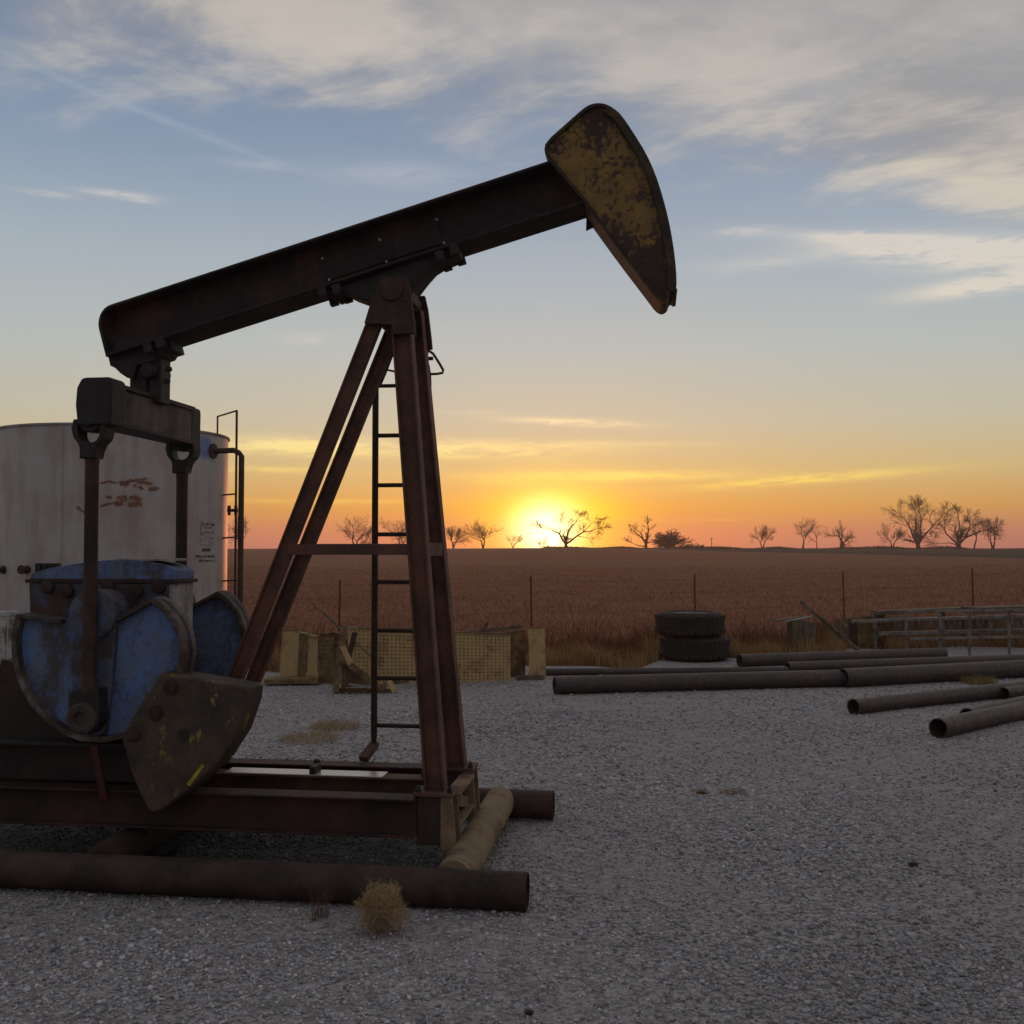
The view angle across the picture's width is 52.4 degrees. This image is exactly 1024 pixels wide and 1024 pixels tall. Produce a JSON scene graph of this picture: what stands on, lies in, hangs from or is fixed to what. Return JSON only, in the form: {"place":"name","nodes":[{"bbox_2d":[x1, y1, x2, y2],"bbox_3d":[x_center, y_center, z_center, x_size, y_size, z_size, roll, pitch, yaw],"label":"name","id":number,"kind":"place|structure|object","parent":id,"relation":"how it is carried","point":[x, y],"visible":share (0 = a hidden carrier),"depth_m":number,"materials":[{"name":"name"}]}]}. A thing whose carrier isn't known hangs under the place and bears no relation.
{"place":"outdoors","nodes":[
{"label":"outdoors","id":0,"kind":"place"},
{"bbox_2d":[0,646,1023,1023],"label":"gravel yard","id":1,"kind":"structure","parent":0,"point":[550,838],"depth_m":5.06,"materials":[{"name":"grey gravel"}]},
{"bbox_2d":[0,410,243,658],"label":"storage tank","id":2,"kind":"object","parent":1,"relation":"on","point":[42,475],"visible":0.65,"depth_m":12.75,"materials":[{"name":"white metal"}]},
{"bbox_2d":[149,838,180,856],"bbox_3d":[-1.842,1.758,5.430,0.232,0.102,0.189,0,-2,0],"label":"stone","id":3,"kind":"object","parent":1,"relation":"on","point":[168,847],"visible":0.48,"depth_m":5.37,"materials":[{"name":"grey stone"}]},
{"bbox_2d":[280,630,299,675],"bbox_3d":[-2.742,1.760,12.838,0.255,0.604,0.069,-1,-2,24],"label":"steel plate","id":4,"kind":"object","parent":1,"relation":"on","point":[289,654],"visible":0.82,"depth_m":12.84,"materials":[{"name":"beige metal"}]},
{"bbox_2d":[264,676,318,683],"bbox_3d":[-2.604,1.994,12.342,0.620,0.060,0.300,0,-2,-6],"label":"plate offcut","id":5,"kind":"object","parent":1,"relation":"on","point":[291,680],"visible":1,"depth_m":12.21,"materials":[{"name":"beige metal"}]},
{"bbox_2d":[296,631,310,675],"bbox_3d":[-2.532,1.755,12.622,0.161,0.599,0.100,-2,-3,40],"label":"folded channel","id":6,"kind":"object","parent":1,"relation":"on","point":[302,654],"visible":0.85,"depth_m":12.61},
{"bbox_2d":[277,728,344,744],"bbox_3d":[-1.678,1.877,8.721,0.632,0.082,0.609,0,-2,0],"label":"dry weed","id":7,"kind":"object","parent":1,"relation":"on","point":[331,737],"visible":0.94,"depth_m":8.70,"materials":[{"name":"brown plant"}]},
{"bbox_2d":[305,634,318,675],"bbox_3d":[-2.395,1.762,12.507,0.169,0.575,0.100,-2,-3,37],"label":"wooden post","id":8,"kind":"object","parent":1,"relation":"on","point":[312,654],"visible":0.85,"depth_m":12.50,"materials":[{"name":"beige wood"}]},
{"bbox_2d":[298,888,333,920],"bbox_3d":[-0.863,1.686,4.515,0.218,0.162,0.128,0,-2,7],"label":"dry weed","id":9,"kind":"object","parent":1,"relation":"on","point":[321,911],"visible":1,"depth_m":4.52,"materials":[{"name":"brown plant"}]},
{"bbox_2d":[318,631,340,683],"bbox_3d":[-2.181,1.736,12.431,0.278,0.623,0.087,-1,-2,20],"label":"walkway scrap","id":10,"kind":"object","parent":1,"relation":"on","point":[325,642],"visible":0.53,"depth_m":12.43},
{"bbox_2d":[306,715,363,731],"bbox_3d":[-1.591,1.878,9.233,0.586,0.117,0.581,0,-2,0],"label":"dry weed","id":11,"kind":"object","parent":1,"relation":"on","point":[340,724],"visible":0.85,"depth_m":9.19,"materials":[{"name":"brown plant"}]},
{"bbox_2d":[0,103,676,911],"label":"pump jack","id":12,"kind":"object","parent":1,"relation":"on","point":[130,699],"visible":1,"depth_m":5.31,"materials":[{"name":"paint"}]},
{"bbox_2d":[324,626,396,693],"bbox_3d":[-1.715,1.659,11.719,0.884,0.773,0.451,0,-2,0],"label":"bent stand","id":13,"kind":"object","parent":1,"relation":"on","point":[351,674],"visible":0.92,"depth_m":11.59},
{"bbox_2d":[352,877,411,936],"bbox_3d":[-0.541,1.642,4.363,0.281,0.224,0.289,1,-3,-36],"label":"tumbleweed","id":14,"kind":"object","parent":1,"relation":"on","point":[381,906],"visible":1,"depth_m":4.33,"materials":[{"name":"brown plant"}]},
{"bbox_2d":[392,680,408,683],"bbox_3d":[-1.272,2.018,12.440,0.409,0.060,0.016,1,-2,-29],"label":"flat bar","id":15,"kind":"object","parent":1,"relation":"on","point":[397,681],"visible":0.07,"depth_m":12.39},
{"bbox_2d":[348,627,509,683],"bbox_3d":[-0.990,1.711,12.537,1.953,0.680,0.084,0,-2,-9],"label":"walkway section","id":16,"kind":"object","parent":1,"relation":"on","point":[483,656],"visible":0.61,"depth_m":12.56,"materials":[{"name":"beige metal"}]},
{"bbox_2d":[312,602,382,666],"bbox_3d":[-1.997,1.459,12.496,1.356,0.698,0.024,-2,-3,43],"label":"steel rod","id":17,"kind":"object","parent":16,"relation":"attached to","point":[338,626],"visible":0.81,"depth_m":12.61,"materials":[{"name":"brown metal"}]},
{"bbox_2d":[506,629,524,676],"bbox_3d":[0.051,1.776,13.074,0.260,0.588,0.030,1,-2,-25],"label":"steel plate","id":18,"kind":"object","parent":1,"relation":"on","point":[517,652],"visible":0.72,"depth_m":13.08,"materials":[{"name":"brown metal"}]},
{"bbox_2d":[464,625,520,631],"bbox_3d":[-0.248,1.476,13.055,0.714,0.113,0.024,0,-2,0],"label":"wood strip","id":19,"kind":"object","parent":18,"relation":"on","point":[499,628],"visible":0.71,"depth_m":13.04,"materials":[{"name":"wood"}]},
{"bbox_2d":[524,1009,533,1014],"bbox_3d":[0.058,1.720,3.581,0.035,0.018,0.029,0,-2,0],"label":"stone","id":20,"kind":"object","parent":1,"relation":"on","point":[528,1011],"visible":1,"depth_m":3.57,"materials":[{"name":"grey stone"}]},
{"bbox_2d":[516,675,543,680],"bbox_3d":[0.222,2.028,12.738,0.345,0.060,0.060,0,-2,-9],"label":"wood block","id":21,"kind":"object","parent":1,"relation":"on","point":[529,677],"depth_m":12.71,"materials":[{"name":"brown wood"}]},
{"bbox_2d":[528,627,545,676],"bbox_3d":[0.312,1.752,12.987,0.235,0.631,0.047,1,-2,-27],"label":"steel plate","id":22,"kind":"object","parent":1,"relation":"on","point":[536,647],"visible":0.88,"depth_m":12.98,"materials":[{"name":"beige metal"}]},
{"bbox_2d":[546,667,788,674],"bbox_3d":[1.941,2.033,13.287,3.211,0.090,0.090,0,-2,-3],"label":"steel pipe","id":23,"kind":"object","parent":1,"relation":"on","point":[590,671],"visible":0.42,"depth_m":13.24,"materials":[{"name":"grey metal"}]},
{"bbox_2d":[659,635,730,661],"bbox_3d":[2.666,1.973,15.163,1.028,0.345,1.028,0,-2,-6],"label":"truck tyre","id":24,"kind":"object","parent":1,"relation":"on","point":[701,649],"visible":0.98,"depth_m":14.74,"materials":[{"name":"rubber"}]},
{"bbox_2d":[654,610,725,636],"bbox_3d":[2.596,1.626,15.176,1.028,0.345,1.028,1,-2,-23],"label":"truck tyre","id":25,"kind":"object","parent":24,"relation":"on","point":[687,623],"visible":1,"depth_m":14.77,"materials":[{"name":"rubber"}]},
{"bbox_2d":[552,670,847,693],"bbox_3d":[2.196,1.928,11.831,3.516,0.196,0.196,0,-2,-11],"label":"steel pipe","id":26,"kind":"object","parent":1,"relation":"on","point":[685,681],"visible":0.94,"depth_m":11.73,"materials":[{"name":"grey metal"}]},
{"bbox_2d":[696,789,707,794],"bbox_3d":[1.240,1.830,6.801,0.132,0.038,0.114,-1,-2,21],"label":"dry weed","id":27,"kind":"object","parent":1,"relation":"on","point":[702,791],"visible":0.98,"depth_m":6.81,"materials":[{"name":"brown plant"}]},
{"bbox_2d":[719,787,745,794],"bbox_3d":[1.436,1.830,6.821,0.224,0.041,0.225,0,-2,0],"label":"dry weed","id":28,"kind":"object","parent":1,"relation":"on","point":[723,790],"visible":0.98,"depth_m":6.80,"materials":[{"name":"brown plant"}]},
{"bbox_2d":[800,600,859,649],"bbox_3d":[4.939,1.784,16.097,0.030,0.796,1.153,2,-3,-37],"label":"leaning plank","id":29,"kind":"object","parent":1,"relation":"on","point":[827,624],"visible":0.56,"depth_m":16.11,"materials":[{"name":"wood"}]},
{"bbox_2d":[736,648,947,666],"bbox_3d":[4.697,2.043,14.669,3.338,0.170,0.170,1,-2,-17],"label":"steel pipe","id":30,"kind":"object","parent":1,"relation":"on","point":[762,659],"visible":0.84,"depth_m":14.54,"materials":[{"name":"grey metal"}]},
{"bbox_2d":[785,654,1023,670],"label":"steel pipe","id":31,"kind":"object","parent":1,"relation":"on","point":[822,665],"visible":0.6,"depth_m":13.86,"materials":[{"name":"grey metal"}]},
{"bbox_2d":[908,861,918,865],"bbox_3d":[2.027,1.779,5.258,0.052,0.026,0.044,0,-2,0],"label":"stone","id":32,"kind":"object","parent":1,"relation":"on","point":[912,863],"visible":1,"depth_m":5.24,"materials":[{"name":"grey stone"}]},
{"bbox_2d":[840,660,1023,686],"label":"steel pipe","id":33,"kind":"object","parent":1,"relation":"on","point":[889,675],"visible":0.92,"depth_m":12.42,"materials":[{"name":"grey metal"}]},
{"bbox_2d":[847,681,1023,714],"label":"steel pipe","id":34,"kind":"object","parent":1,"relation":"on","point":[864,705],"visible":1,"depth_m":10.52,"materials":[{"name":"grey metal"}]},
{"bbox_2d":[904,609,1023,655],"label":"railing frame","id":35,"kind":"object","parent":1,"relation":"on","point":[970,637],"visible":0.85,"depth_m":15.64,"materials":[{"name":"metal"}]},
{"bbox_2d":[851,614,1023,622],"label":"long rail","id":36,"kind":"object","parent":35,"relation":"on","point":[935,618],"visible":1,"depth_m":15.88,"materials":[{"name":"wood"}]},
{"bbox_2d":[929,701,1023,737],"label":"steel pipe","id":37,"kind":"object","parent":1,"relation":"on","point":[955,724],"visible":1,"depth_m":9.08,"materials":[{"name":"brown metal"}]},
{"bbox_2d":[959,673,997,684],"bbox_3d":[5.562,1.981,12.386,0.512,0.138,0.561,1,-3,-36],"label":"dry weed","id":38,"kind":"object","parent":1,"relation":"on","point":[979,680],"visible":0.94,"depth_m":12.34,"materials":[{"name":"brown plant"}]},
{"bbox_2d":[960,696,1023,712],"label":"steel pipe","id":39,"kind":"object","parent":1,"relation":"on","point":[998,703],"visible":0.31,"depth_m":9.80,"materials":[{"name":"brown metal"}]},
{"bbox_2d":[1000,684,1023,699],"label":"steel pipe","id":40,"kind":"object","parent":1,"relation":"on","point":[1016,691],"visible":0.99,"depth_m":11.11,"materials":[{"name":"metal"}]},
{"bbox_2d":[0,0,1023,548],"label":"sky","id":41,"kind":"structure","parent":0,"point":[841,182],"materials":[{"name":"blue"}]},
{"bbox_2d":[227,548,1023,671],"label":"field","id":42,"kind":"structure","parent":0,"point":[476,558],"depth_m":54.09,"materials":[{"name":"brown plant"}]},
{"bbox_2d":[228,515,250,543],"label":"bare tree","id":43,"kind":"object","parent":42,"relation":"on","point":[237,528],"visible":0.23,"depth_m":200.32,"materials":[{"name":"brown plant"}]},
{"bbox_2d":[336,515,385,543],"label":"bare tree","id":44,"kind":"object","parent":42,"relation":"on","point":[359,530],"visible":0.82,"depth_m":261.01,"materials":[{"name":"brown plant"}]},
{"bbox_2d":[379,516,405,543],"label":"bare tree","id":45,"kind":"object","parent":42,"relation":"on","point":[400,539],"visible":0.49,"depth_m":259.71,"materials":[{"name":"brown plant"}]},
{"bbox_2d":[445,526,472,547],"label":"bare tree","id":46,"kind":"object","parent":42,"relation":"on","point":[451,534],"visible":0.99,"depth_m":261.60,"materials":[{"name":"brown plant"}]},
{"bbox_2d":[462,518,504,547],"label":"bare tree","id":47,"kind":"object","parent":42,"relation":"on","point":[475,530],"visible":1,"depth_m":260.32,"materials":[{"name":"brown plant"}]},
{"bbox_2d":[507,535,523,547],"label":"bare tree","id":48,"kind":"object","parent":42,"relation":"on","point":[520,537],"visible":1,"depth_m":261.82,"materials":[{"name":"brown plant"}]},
{"bbox_2d":[249,603,1023,671],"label":"verge grass","id":49,"kind":"structure","parent":42,"relation":"on","point":[644,648],"depth_m":15.99,"materials":[{"name":"brown plant"}]},
{"bbox_2d":[251,568,1023,638],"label":"wire fence","id":50,"kind":"object","parent":42,"relation":"on","point":[842,588],"visible":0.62,"depth_m":17.63,"materials":[{"name":"grey metal"}]},
{"bbox_2d":[774,616,815,651],"bbox_3d":[4.381,1.893,16.103,0.550,0.573,0.352,0,-2,0],"label":"plank crate","id":51,"kind":"object","parent":42,"relation":"on","point":[795,627],"visible":0.71,"depth_m":15.93,"materials":[{"name":"grey wood"}]},
{"bbox_2d":[849,623,857,646],"bbox_3d":[5.511,2.000,16.862,0.145,0.412,0.140,0,-2,0],"label":"timber post","id":52,"kind":"object","parent":42,"relation":"on","point":[853,627],"visible":0.53,"depth_m":16.79,"materials":[{"name":"brown wood"}]},
{"bbox_2d":[834,615,885,648],"bbox_3d":[5.644,1.937,16.857,0.959,0.538,0.033,1,-2,-16],"label":"corrugated sheet","id":53,"kind":"object","parent":42,"relation":"on","point":[864,630],"visible":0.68,"depth_m":16.86,"materials":[{"name":"grey metal"}]},
{"bbox_2d":[872,612,1023,648],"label":"railing frame","id":54,"kind":"object","parent":42,"relation":"on","point":[990,631],"visible":0.63,"depth_m":17.03,"materials":[{"name":"metal"}]},
{"bbox_2d":[871,607,960,614],"bbox_3d":[6.704,1.608,16.953,1.771,0.106,0.240,0,-2,-13],"label":"board","id":55,"kind":"object","parent":54,"relation":"on","point":[888,612],"visible":0.49,"depth_m":16.82,"materials":[{"name":"wood"}]},
{"bbox_2d":[961,605,1023,613],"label":"board","id":56,"kind":"object","parent":54,"relation":"on","point":[994,607],"visible":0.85,"depth_m":16.51,"materials":[{"name":"grey wood"}]},
{"bbox_2d":[885,616,1022,640],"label":"railing frame","id":57,"kind":"object","parent":42,"relation":"on","point":[960,624],"visible":0.18,"depth_m":18.07,"materials":[{"name":"brown metal"}]},
{"bbox_2d":[619,548,1023,557],"bbox_3d":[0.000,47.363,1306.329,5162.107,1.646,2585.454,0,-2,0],"label":"pasture","id":58,"kind":"structure","parent":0,"point":[1007,553],"depth_m":178.83,"materials":[{"name":"brown plant"}]},
{"bbox_2d":[528,509,611,546],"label":"bare tree","id":59,"kind":"object","parent":58,"relation":"on","point":[565,539],"visible":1,"depth_m":261.68,"materials":[{"name":"brown plant"}]},
{"bbox_2d":[623,515,655,547],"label":"bare tree","id":60,"kind":"object","parent":58,"relation":"on","point":[645,541],"visible":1,"depth_m":261.75,"materials":[{"name":"brown plant"}]},
{"bbox_2d":[651,529,697,547],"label":"round bush","id":61,"kind":"object","parent":58,"relation":"on","point":[670,540],"visible":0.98,"depth_m":261.02,"materials":[{"name":"brown plant"}]},
{"bbox_2d":[750,525,776,547],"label":"bare tree","id":62,"kind":"object","parent":58,"relation":"on","point":[763,532],"visible":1,"depth_m":261.27,"materials":[{"name":"brown plant"}]},
{"bbox_2d":[543,545,1023,548],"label":"skyline scrub","id":63,"kind":"object","parent":58,"relation":"on","point":[861,547],"visible":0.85,"depth_m":243.16,"materials":[{"name":"brown plant"}]},
{"bbox_2d":[795,518,821,547],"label":"bare tree","id":64,"kind":"object","parent":58,"relation":"on","point":[808,529],"visible":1,"depth_m":260.03,"materials":[{"name":"brown plant"}]},
{"bbox_2d":[808,531,821,547],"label":"bare tree","id":65,"kind":"object","parent":58,"relation":"on","point":[816,538],"visible":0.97,"depth_m":262.62,"materials":[{"name":"brown plant"}]},
{"bbox_2d":[821,521,855,547],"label":"bare tree","id":66,"kind":"object","parent":58,"relation":"on","point":[842,544],"visible":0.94,"depth_m":261.48,"materials":[{"name":"brown plant"}]},
{"bbox_2d":[876,522,907,545],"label":"bare tree","id":67,"kind":"object","parent":58,"relation":"on","point":[898,535],"visible":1,"depth_m":261.52,"materials":[{"name":"brown plant"}]},
{"bbox_2d":[881,495,955,548],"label":"bare tree","id":68,"kind":"object","parent":58,"relation":"on","point":[917,536],"visible":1,"depth_m":261.80,"materials":[{"name":"brown plant"}]},
{"bbox_2d":[923,503,1004,548],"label":"bare tree","id":69,"kind":"object","parent":58,"relation":"on","point":[959,540],"visible":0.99,"depth_m":261.75,"materials":[{"name":"brown plant"}]},
{"bbox_2d":[969,521,988,547],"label":"bare tree","id":70,"kind":"object","parent":58,"relation":"on","point":[975,532],"visible":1,"depth_m":260.69,"materials":[{"name":"brown plant"}]},
{"bbox_2d":[977,515,1004,548],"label":"bare tree","id":71,"kind":"object","parent":58,"relation":"on","point":[996,533],"visible":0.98,"depth_m":261.77,"materials":[{"name":"brown plant"}]}
]}

